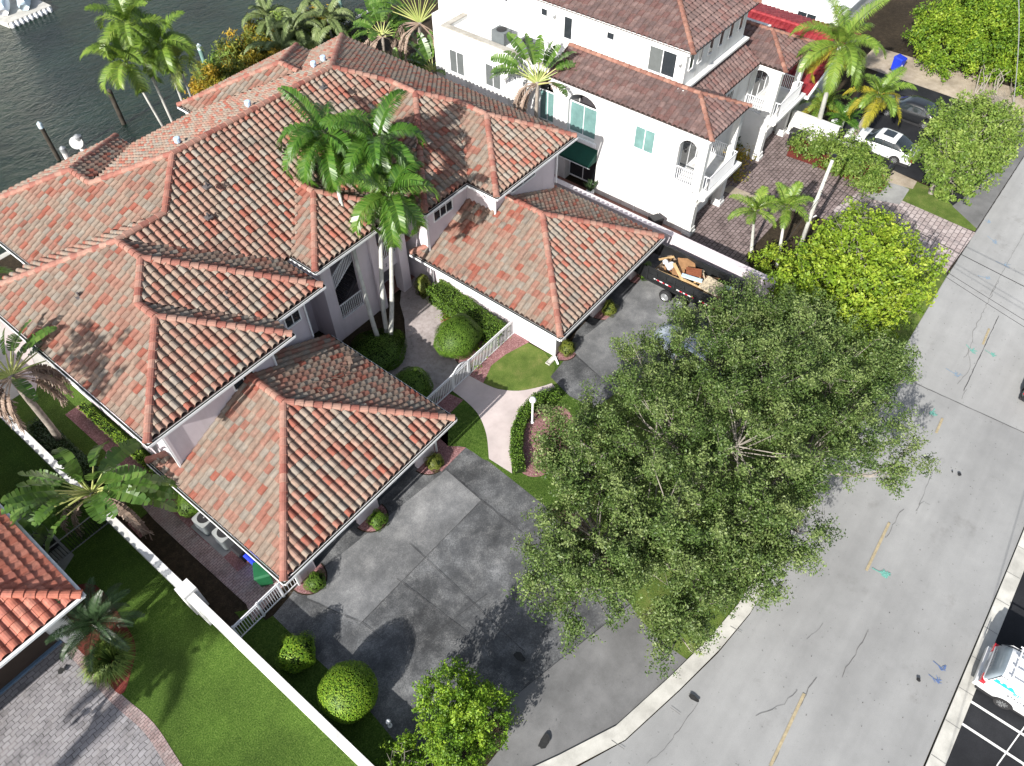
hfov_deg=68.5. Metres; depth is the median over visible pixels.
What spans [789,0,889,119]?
coconut palm
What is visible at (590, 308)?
garage door
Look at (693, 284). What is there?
pine stud
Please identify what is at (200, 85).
croton bush
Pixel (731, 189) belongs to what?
leaf strip
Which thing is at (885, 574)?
survey mark
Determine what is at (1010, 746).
parking stripe
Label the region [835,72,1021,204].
neighbour lot
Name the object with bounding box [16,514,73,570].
side path
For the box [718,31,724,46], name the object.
small window
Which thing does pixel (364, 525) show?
pilaster bed
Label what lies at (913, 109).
parked sedan
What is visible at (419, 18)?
travellers palm
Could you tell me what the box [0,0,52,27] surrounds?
floating dock
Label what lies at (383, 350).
bush
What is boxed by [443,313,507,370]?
gravel strip
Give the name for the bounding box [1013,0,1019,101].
overhead cable
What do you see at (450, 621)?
asphalt seam
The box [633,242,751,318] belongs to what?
dump trailer
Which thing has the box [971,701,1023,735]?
parking stripe
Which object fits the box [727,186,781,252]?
young palm
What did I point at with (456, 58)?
window
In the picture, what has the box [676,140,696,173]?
balcony door
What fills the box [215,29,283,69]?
croton bush
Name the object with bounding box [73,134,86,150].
mooring piling
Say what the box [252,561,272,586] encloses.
wheeled bin
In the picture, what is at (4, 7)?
jet ski
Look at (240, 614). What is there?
side yard grass
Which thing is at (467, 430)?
front lawn
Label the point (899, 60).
wheeled bin
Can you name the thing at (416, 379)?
mounded bush
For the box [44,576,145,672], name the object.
date palm
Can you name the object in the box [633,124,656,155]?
window
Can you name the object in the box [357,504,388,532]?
pilaster bed
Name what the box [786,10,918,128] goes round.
back ground
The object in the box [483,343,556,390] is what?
front lawn
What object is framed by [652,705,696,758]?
crack
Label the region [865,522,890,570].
line
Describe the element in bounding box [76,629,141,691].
liriope clump
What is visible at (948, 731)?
kerb
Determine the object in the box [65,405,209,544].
side yard gravel
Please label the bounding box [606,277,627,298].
garage door
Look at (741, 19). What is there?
small window
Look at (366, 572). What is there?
forecourt panel
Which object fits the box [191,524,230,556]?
equipment pad
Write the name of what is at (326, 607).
asphalt seam
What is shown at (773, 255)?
lime shrub
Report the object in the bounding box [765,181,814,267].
young palm
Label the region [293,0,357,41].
foxtail palm
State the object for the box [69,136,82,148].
warning sign
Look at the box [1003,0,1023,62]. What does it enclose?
ficus tree
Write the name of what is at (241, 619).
picket fence
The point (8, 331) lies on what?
side yard walk
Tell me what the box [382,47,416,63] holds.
travellers palm
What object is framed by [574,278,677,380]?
forecourt panel
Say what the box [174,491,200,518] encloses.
yard bush
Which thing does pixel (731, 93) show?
window
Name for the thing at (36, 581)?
terracotta house
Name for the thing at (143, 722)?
driveway border
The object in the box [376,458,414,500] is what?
garage door
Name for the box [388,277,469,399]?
courtyard path
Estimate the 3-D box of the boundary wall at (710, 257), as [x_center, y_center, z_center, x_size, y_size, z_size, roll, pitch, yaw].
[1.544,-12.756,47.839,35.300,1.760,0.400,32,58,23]
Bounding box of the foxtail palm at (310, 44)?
[302,25,332,49]
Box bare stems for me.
[975,64,1023,94]
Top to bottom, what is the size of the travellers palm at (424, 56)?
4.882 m
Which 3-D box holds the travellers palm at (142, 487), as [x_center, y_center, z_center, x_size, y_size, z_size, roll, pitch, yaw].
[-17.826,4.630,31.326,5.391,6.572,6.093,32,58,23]
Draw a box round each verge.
[577,270,946,658]
[902,182,975,230]
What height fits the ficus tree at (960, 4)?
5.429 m
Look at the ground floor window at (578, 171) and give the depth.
48.62 m
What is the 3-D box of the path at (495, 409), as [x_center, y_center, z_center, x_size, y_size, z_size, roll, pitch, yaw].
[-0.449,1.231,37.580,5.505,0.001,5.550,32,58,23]
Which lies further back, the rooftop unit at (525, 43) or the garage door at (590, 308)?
the rooftop unit at (525, 43)
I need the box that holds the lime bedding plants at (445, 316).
[437,309,450,320]
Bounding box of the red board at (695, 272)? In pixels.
[686,267,701,276]
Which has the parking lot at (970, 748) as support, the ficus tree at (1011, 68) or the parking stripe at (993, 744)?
the parking stripe at (993, 744)
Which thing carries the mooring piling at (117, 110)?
in the canal
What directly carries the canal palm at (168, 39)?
on the ground at (190, 564)
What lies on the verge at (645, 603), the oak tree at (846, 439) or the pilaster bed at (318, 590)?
the oak tree at (846, 439)
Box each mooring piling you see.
[37,121,60,160]
[59,146,69,158]
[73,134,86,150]
[107,89,125,124]
[196,43,204,62]
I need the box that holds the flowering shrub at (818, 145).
[785,124,892,198]
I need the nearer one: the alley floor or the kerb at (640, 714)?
the kerb at (640, 714)
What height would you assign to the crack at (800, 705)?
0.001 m
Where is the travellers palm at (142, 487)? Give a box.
[0,438,177,553]
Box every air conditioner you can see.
[192,509,219,535]
[212,527,236,550]
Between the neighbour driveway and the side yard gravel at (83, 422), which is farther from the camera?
the side yard gravel at (83, 422)
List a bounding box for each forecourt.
[273,446,629,765]
[551,253,755,406]
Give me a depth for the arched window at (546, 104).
46.84 m
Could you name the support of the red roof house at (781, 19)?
on the ground at (190, 564)
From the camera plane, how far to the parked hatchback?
38.97 m
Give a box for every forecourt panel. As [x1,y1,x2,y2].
[307,470,480,621]
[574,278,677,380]
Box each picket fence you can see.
[231,603,264,637]
[276,575,296,596]
[427,374,453,403]
[468,318,514,374]
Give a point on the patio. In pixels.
(14, 392)
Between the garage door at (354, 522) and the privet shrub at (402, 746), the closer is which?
the privet shrub at (402, 746)
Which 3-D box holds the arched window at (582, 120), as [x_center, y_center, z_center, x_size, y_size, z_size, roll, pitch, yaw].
[4.345,-15.934,45.672,2.080,2.040,0.077,32,58,23]
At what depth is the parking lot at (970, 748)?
28.02 m
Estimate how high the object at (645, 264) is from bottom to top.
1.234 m
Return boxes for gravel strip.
[425,394,465,471]
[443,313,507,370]
[470,333,528,382]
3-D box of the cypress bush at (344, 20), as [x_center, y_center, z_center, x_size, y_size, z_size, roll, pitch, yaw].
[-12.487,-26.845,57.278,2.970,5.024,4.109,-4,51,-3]
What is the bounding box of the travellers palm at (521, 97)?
[489,32,576,117]
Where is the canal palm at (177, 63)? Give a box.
[150,42,204,96]
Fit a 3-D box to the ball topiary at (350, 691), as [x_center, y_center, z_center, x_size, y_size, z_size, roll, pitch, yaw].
[-6.096,11.481,28.052,2.234,2.025,2.225,32,58,23]
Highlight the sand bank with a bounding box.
[861,47,1023,121]
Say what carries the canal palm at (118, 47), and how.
on the ground at (190, 564)
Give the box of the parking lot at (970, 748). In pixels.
[945,572,1023,765]
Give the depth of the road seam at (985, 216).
46.92 m
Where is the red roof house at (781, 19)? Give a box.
[748,3,860,124]
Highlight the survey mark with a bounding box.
[872,568,890,577]
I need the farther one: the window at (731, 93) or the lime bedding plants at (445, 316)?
the window at (731, 93)
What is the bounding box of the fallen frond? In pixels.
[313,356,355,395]
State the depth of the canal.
59.95 m
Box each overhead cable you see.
[821,190,1023,319]
[821,192,1023,326]
[824,181,1022,285]
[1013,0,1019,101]
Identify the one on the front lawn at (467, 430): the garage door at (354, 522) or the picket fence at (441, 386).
the picket fence at (441, 386)
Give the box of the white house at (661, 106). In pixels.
[432,0,818,236]
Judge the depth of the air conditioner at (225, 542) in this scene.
32.34 m
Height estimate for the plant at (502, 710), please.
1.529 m
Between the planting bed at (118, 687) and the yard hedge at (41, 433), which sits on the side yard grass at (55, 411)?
the yard hedge at (41, 433)
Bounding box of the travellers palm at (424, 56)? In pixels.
[404,29,445,74]
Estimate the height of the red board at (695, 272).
0.209 m
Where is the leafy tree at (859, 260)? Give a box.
[759,195,953,361]
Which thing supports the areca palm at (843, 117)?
on the ground at (190, 564)
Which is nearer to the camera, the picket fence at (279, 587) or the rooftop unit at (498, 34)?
the picket fence at (279, 587)
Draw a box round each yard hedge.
[25,416,106,487]
[76,400,201,513]
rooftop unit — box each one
[491,25,511,45]
[517,36,537,55]
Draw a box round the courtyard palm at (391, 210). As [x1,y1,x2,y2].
[335,158,439,334]
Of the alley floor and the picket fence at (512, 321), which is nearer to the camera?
the picket fence at (512, 321)
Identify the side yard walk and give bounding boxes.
[0,320,37,395]
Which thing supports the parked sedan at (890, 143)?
on the neighbour lot at (914, 170)
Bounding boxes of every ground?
[0,0,1023,765]
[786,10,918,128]
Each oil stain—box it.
[58,667,64,673]
[514,652,525,661]
[538,733,549,748]
[689,694,698,701]
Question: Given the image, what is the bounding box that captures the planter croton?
[723,143,756,184]
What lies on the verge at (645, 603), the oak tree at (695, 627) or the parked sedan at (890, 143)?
the oak tree at (695, 627)
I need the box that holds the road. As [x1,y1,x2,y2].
[580,157,1023,765]
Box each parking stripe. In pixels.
[962,723,1023,764]
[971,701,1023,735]
[996,727,1023,765]
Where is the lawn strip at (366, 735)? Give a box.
[241,616,410,765]
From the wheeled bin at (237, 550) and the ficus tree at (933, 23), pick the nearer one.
the wheeled bin at (237, 550)
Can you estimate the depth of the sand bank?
56.91 m
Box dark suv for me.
[1019,387,1023,401]
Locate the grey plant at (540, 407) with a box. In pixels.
[534,401,558,422]
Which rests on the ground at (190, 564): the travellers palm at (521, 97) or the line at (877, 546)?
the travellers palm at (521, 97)
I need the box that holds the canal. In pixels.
[0,0,373,254]
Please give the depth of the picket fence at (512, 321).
39.36 m
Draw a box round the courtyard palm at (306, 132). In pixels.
[277,85,378,336]
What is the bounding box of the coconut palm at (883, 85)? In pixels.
[843,66,917,135]
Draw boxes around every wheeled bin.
[230,542,246,562]
[243,550,260,564]
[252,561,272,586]
[648,213,663,225]
[785,127,802,145]
[889,54,907,71]
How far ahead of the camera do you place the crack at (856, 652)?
29.77 m
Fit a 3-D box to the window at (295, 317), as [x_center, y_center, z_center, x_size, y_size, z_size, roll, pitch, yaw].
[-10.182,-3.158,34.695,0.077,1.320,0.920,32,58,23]
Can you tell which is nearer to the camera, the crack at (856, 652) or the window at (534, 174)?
the crack at (856, 652)
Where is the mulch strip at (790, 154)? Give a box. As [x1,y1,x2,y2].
[786,138,888,192]
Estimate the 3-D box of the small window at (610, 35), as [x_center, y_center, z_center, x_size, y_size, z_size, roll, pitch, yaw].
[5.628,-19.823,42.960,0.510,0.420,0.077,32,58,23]
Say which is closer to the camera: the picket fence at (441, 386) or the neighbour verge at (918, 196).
the picket fence at (441, 386)
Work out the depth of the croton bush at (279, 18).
55.19 m
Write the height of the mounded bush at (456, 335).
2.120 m
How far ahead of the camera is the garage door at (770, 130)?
52.11 m
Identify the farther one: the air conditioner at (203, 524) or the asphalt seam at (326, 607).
the air conditioner at (203, 524)
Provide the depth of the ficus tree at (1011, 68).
54.53 m
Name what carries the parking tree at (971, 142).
on the ground at (190, 564)
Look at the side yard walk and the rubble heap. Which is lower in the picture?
the side yard walk
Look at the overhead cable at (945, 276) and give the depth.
35.22 m
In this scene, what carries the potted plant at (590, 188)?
on the ground at (190, 564)
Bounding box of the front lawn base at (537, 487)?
[431,352,598,509]
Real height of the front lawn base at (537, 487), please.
0.001 m
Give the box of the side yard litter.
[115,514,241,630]
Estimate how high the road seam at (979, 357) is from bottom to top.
0.001 m
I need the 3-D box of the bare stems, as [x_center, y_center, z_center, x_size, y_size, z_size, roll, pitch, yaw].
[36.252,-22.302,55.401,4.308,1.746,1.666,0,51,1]
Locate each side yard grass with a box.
[4,376,150,517]
[234,610,264,635]
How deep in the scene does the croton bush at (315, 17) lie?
58.43 m
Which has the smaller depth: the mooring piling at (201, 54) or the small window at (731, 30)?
the small window at (731, 30)
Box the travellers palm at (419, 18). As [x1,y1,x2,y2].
[369,0,437,60]
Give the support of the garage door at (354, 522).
in the pink house at (188, 286)
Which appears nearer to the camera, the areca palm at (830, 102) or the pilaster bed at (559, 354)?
the pilaster bed at (559, 354)
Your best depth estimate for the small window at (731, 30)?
43.78 m
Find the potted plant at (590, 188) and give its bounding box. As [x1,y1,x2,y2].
[583,179,597,194]
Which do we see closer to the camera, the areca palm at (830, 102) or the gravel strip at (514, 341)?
the gravel strip at (514, 341)
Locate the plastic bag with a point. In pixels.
(668, 265)
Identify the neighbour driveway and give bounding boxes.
[0,639,165,765]
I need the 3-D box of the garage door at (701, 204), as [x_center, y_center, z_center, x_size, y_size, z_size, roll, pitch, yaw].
[11.438,-11.259,46.210,0.090,2.300,3.200,32,58,23]
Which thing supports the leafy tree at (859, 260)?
on the verge at (645, 603)
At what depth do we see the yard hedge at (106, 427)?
36.34 m
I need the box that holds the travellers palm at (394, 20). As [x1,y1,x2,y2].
[346,0,416,61]
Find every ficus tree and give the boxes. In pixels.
[901,0,978,84]
[940,0,1016,49]
[950,0,1021,85]
[982,6,1023,98]
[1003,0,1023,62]
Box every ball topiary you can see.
[274,630,315,673]
[316,659,378,723]
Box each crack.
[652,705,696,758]
[772,678,815,765]
[842,631,867,676]
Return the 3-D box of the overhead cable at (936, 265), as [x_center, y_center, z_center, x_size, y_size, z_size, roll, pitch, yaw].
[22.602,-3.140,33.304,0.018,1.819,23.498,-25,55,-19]
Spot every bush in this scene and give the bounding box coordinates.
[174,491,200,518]
[183,58,237,98]
[197,45,249,89]
[201,52,248,82]
[213,27,277,64]
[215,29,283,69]
[222,8,268,53]
[253,17,292,52]
[270,7,317,41]
[296,4,327,37]
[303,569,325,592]
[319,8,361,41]
[328,4,367,43]
[349,328,407,371]
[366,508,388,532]
[394,366,433,396]
[413,273,430,298]
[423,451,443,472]
[433,313,482,359]
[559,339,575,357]
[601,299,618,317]
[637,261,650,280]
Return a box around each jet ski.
[0,0,9,15]
[17,0,30,10]
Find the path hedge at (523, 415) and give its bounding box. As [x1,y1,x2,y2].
[508,386,561,474]
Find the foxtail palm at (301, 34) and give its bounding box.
[266,0,325,49]
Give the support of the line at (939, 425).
on the road
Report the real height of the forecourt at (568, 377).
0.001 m
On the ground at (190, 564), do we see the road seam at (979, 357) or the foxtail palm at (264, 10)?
the foxtail palm at (264, 10)
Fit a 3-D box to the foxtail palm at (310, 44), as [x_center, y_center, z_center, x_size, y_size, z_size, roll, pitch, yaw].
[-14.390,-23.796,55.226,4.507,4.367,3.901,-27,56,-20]
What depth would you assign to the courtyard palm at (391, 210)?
34.73 m
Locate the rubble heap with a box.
[655,255,730,299]
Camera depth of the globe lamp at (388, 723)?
27.77 m
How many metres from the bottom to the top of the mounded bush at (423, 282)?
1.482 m
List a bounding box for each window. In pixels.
[232,371,253,391]
[283,309,301,328]
[433,199,452,222]
[449,48,464,76]
[485,62,501,90]
[510,172,535,193]
[539,88,553,123]
[541,7,547,16]
[563,15,573,40]
[569,99,596,139]
[569,161,596,184]
[606,31,614,40]
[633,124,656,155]
[647,44,677,78]
[688,55,694,70]
[697,47,703,63]
[707,39,714,55]
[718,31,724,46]
[726,88,734,98]
[728,23,734,38]
[738,15,744,30]
[797,9,817,19]
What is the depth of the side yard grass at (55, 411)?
37.39 m
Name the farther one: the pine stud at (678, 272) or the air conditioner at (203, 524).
the pine stud at (678, 272)
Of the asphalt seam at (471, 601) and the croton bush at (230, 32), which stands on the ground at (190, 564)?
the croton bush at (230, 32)
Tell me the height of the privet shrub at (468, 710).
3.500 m
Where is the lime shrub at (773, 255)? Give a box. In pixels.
[746,240,820,304]
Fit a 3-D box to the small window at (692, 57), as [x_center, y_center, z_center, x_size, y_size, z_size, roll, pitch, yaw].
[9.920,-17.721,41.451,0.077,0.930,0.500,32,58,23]
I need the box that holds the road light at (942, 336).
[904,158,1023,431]
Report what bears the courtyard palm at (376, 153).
on the ground at (190, 564)
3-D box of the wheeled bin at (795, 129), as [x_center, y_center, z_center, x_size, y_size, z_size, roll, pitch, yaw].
[19.264,-16.766,51.346,0.815,1.142,0.650,26,56,20]
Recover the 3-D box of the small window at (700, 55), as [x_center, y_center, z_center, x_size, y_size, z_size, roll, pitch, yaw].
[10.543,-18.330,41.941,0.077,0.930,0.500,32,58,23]
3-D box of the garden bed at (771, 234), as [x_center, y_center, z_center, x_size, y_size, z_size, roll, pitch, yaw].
[16.928,-7.268,44.295,5.361,0.001,8.964,32,58,23]
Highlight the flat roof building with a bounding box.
[762,0,879,24]
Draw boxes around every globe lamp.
[386,719,391,727]
[529,396,535,423]
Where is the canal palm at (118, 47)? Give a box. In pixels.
[80,21,164,126]
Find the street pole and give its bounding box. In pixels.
[795,154,836,255]
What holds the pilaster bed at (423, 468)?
on the pilaster bed
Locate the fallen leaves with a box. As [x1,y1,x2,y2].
[706,268,1014,760]
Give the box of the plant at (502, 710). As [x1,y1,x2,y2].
[484,691,523,745]
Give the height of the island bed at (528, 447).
0.001 m
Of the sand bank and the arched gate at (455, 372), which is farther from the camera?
the sand bank
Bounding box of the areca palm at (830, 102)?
[798,79,850,116]
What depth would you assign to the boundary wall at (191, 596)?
29.51 m
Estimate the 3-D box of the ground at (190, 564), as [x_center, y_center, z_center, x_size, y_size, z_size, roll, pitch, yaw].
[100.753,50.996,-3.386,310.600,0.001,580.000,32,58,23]
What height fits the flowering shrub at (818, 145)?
2.736 m
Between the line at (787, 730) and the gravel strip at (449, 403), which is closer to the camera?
the line at (787, 730)
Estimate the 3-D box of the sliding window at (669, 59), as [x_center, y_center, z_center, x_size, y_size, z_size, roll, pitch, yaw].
[8.361,-17.889,41.894,1.790,1.470,0.077,32,58,23]
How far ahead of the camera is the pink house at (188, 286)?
34.92 m
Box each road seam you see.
[915,383,1023,432]
[948,158,1022,273]
[963,316,998,390]
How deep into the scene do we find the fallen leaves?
30.87 m
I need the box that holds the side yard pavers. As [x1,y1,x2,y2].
[105,452,289,620]
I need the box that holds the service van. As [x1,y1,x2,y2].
[972,643,1023,717]
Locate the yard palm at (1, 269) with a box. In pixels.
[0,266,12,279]
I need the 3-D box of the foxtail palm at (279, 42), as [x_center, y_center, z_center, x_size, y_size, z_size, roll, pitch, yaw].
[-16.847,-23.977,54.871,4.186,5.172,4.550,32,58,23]
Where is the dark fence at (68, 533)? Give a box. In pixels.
[45,513,108,563]
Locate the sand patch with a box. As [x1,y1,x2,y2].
[868,161,916,188]
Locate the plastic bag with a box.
[663,259,673,269]
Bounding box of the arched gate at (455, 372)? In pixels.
[452,360,468,388]
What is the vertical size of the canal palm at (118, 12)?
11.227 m
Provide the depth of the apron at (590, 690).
28.91 m
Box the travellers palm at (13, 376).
[0,319,73,440]
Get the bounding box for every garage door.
[0,632,56,689]
[311,515,356,562]
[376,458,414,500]
[566,308,590,338]
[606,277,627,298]
[697,197,708,211]
[766,126,773,137]
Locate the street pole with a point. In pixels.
(810, 217)
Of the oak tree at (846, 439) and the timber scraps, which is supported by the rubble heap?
the timber scraps
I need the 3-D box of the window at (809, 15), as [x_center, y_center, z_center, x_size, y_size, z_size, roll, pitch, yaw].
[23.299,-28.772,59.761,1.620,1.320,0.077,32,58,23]
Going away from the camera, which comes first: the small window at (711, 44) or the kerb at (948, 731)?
the kerb at (948, 731)
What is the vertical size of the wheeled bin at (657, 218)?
1.054 m
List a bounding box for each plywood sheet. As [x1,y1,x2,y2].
[672,268,684,274]
[678,258,695,268]
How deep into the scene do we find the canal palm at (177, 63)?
45.95 m
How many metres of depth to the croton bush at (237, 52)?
55.04 m
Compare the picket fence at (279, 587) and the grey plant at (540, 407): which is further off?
the grey plant at (540, 407)
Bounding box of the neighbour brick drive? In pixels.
[664,131,877,298]
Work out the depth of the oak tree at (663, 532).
27.27 m
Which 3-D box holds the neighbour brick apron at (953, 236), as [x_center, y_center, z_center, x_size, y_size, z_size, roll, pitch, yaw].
[23.273,-9.153,45.777,7.731,0.001,6.814,32,58,23]
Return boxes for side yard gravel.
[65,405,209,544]
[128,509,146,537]
[224,551,248,571]
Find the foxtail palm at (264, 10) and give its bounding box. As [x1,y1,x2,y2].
[241,0,293,48]
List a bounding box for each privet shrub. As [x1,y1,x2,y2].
[374,728,439,765]
[411,655,518,765]
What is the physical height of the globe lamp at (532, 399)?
2.007 m
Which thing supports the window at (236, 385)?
in the pink house at (188, 286)
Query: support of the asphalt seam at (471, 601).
on the forecourt at (471, 557)
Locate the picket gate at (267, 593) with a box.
[256,584,283,614]
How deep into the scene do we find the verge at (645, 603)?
35.49 m
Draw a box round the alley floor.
[557,175,681,234]
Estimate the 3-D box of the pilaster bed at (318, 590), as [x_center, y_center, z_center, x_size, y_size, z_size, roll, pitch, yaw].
[-8.343,8.444,31.794,0.920,0.001,1.600,32,58,23]
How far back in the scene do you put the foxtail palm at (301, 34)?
54.54 m
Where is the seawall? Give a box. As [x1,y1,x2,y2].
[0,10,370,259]
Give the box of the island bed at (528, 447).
[522,406,571,476]
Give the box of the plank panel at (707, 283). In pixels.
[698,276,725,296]
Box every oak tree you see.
[501,410,760,658]
[527,321,828,584]
[629,515,791,679]
[644,270,902,452]
[740,319,940,610]
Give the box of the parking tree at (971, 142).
[901,88,1023,205]
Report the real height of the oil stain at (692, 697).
0.001 m
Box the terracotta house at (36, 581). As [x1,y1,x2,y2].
[0,504,85,694]
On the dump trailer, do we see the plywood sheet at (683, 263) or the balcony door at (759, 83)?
the plywood sheet at (683, 263)
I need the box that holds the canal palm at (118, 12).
[84,0,173,121]
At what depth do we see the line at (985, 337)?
40.41 m
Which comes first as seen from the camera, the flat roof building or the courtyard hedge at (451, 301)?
the courtyard hedge at (451, 301)
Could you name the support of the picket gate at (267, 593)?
on the ground at (190, 564)
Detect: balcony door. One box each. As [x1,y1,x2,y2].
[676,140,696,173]
[749,70,767,101]
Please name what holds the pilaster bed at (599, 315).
on the pilaster bed
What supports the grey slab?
on the neighbour brick drive
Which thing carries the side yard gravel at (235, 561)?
on the side yard pavers
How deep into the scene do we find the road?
30.50 m
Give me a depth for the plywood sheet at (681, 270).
41.82 m
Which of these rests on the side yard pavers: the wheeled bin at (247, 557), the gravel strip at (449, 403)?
the wheeled bin at (247, 557)
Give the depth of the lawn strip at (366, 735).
28.84 m
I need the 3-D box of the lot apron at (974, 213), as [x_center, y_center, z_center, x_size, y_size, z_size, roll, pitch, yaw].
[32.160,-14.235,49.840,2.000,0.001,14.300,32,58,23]
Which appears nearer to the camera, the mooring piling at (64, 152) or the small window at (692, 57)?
the small window at (692, 57)
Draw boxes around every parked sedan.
[843,127,919,167]
[874,95,944,128]
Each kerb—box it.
[536,426,850,765]
[925,530,1023,765]
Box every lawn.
[0,418,347,765]
[448,399,489,460]
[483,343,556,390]
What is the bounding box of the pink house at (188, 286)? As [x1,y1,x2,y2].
[0,32,664,585]
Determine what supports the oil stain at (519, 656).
on the forecourt at (471, 557)
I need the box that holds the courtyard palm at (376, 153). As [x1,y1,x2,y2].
[319,89,425,332]
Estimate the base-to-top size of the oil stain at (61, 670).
0.001 m
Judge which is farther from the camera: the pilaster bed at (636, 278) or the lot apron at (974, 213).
the lot apron at (974, 213)
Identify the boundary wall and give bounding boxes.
[1,415,373,765]
[554,177,792,305]
[787,110,860,154]
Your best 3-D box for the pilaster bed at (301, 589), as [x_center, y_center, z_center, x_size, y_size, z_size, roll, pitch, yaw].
[-8.370,8.428,31.808,0.851,0.001,1.480,32,58,23]
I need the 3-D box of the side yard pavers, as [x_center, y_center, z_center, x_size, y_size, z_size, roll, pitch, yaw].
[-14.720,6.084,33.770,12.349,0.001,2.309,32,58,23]
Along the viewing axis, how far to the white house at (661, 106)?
44.55 m
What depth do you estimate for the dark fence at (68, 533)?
32.49 m
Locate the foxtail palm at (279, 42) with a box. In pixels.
[244,11,302,58]
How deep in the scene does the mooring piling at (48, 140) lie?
51.94 m
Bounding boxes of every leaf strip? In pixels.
[724,186,768,208]
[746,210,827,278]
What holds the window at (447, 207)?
in the pink house at (188, 286)
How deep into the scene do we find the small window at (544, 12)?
44.83 m
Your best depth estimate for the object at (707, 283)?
40.86 m
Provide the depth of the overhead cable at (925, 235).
36.83 m
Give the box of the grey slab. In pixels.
[865,182,908,203]
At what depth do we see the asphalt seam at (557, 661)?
29.52 m
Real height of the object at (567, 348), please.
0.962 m
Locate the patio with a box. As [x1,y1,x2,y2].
[0,315,56,399]
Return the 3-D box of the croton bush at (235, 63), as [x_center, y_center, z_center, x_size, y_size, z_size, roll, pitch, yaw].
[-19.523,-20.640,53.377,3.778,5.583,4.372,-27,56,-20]
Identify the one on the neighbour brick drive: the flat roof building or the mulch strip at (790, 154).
the mulch strip at (790, 154)
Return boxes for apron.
[488,604,686,765]
[833,191,974,271]
[953,123,1023,227]
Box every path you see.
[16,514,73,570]
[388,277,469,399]
[452,376,560,472]
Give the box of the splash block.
[545,355,557,365]
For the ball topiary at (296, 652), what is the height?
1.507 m
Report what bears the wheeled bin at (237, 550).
on the side yard pavers
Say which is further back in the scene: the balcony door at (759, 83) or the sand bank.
the sand bank
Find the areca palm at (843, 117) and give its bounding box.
[823,97,865,136]
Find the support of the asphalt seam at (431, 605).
on the forecourt at (471, 557)
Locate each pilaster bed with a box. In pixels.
[293,563,327,594]
[294,564,325,593]
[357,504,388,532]
[358,505,386,530]
[416,462,438,473]
[556,351,575,359]
[594,309,611,319]
[630,274,640,282]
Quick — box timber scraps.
[658,256,721,299]
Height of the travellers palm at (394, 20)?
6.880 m
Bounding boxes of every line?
[769,693,805,765]
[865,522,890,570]
[935,418,942,432]
[982,328,989,344]
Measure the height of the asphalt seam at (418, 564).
0.001 m
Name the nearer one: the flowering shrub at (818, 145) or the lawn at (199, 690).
the lawn at (199, 690)
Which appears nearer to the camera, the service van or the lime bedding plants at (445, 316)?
the service van
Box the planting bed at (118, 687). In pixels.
[66,583,135,693]
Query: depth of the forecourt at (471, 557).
30.88 m
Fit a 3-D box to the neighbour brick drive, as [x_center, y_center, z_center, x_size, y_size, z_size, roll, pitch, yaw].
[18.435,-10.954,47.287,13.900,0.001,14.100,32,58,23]
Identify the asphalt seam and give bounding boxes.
[290,592,359,621]
[362,502,478,621]
[398,579,465,631]
[410,594,486,651]
[414,547,524,651]
[508,604,629,700]
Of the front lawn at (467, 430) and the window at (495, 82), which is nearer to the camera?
the front lawn at (467, 430)
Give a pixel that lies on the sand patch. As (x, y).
(897, 178)
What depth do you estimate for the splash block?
39.49 m
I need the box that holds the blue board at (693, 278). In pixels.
[681,273,702,282]
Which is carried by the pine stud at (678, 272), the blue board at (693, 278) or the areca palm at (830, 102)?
the blue board at (693, 278)
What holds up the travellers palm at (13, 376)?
on the side yard grass at (55, 411)
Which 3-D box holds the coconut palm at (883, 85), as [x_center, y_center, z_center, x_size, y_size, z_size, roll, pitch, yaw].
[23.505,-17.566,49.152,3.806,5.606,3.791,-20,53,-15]
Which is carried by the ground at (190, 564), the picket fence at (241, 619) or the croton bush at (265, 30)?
the croton bush at (265, 30)
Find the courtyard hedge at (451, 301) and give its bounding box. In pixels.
[426,279,510,347]
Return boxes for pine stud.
[657,269,687,283]
[673,263,683,281]
[684,279,701,289]
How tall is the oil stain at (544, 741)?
0.001 m
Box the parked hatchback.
[650,324,720,375]
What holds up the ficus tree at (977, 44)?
on the ground at (190, 564)
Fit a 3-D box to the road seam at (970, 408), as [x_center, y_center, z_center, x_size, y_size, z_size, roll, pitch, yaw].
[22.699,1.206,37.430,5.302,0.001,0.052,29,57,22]
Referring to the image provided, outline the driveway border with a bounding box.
[60,642,181,765]
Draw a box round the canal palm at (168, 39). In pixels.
[120,3,196,113]
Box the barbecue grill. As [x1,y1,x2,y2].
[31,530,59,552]
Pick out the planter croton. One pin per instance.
(740, 154)

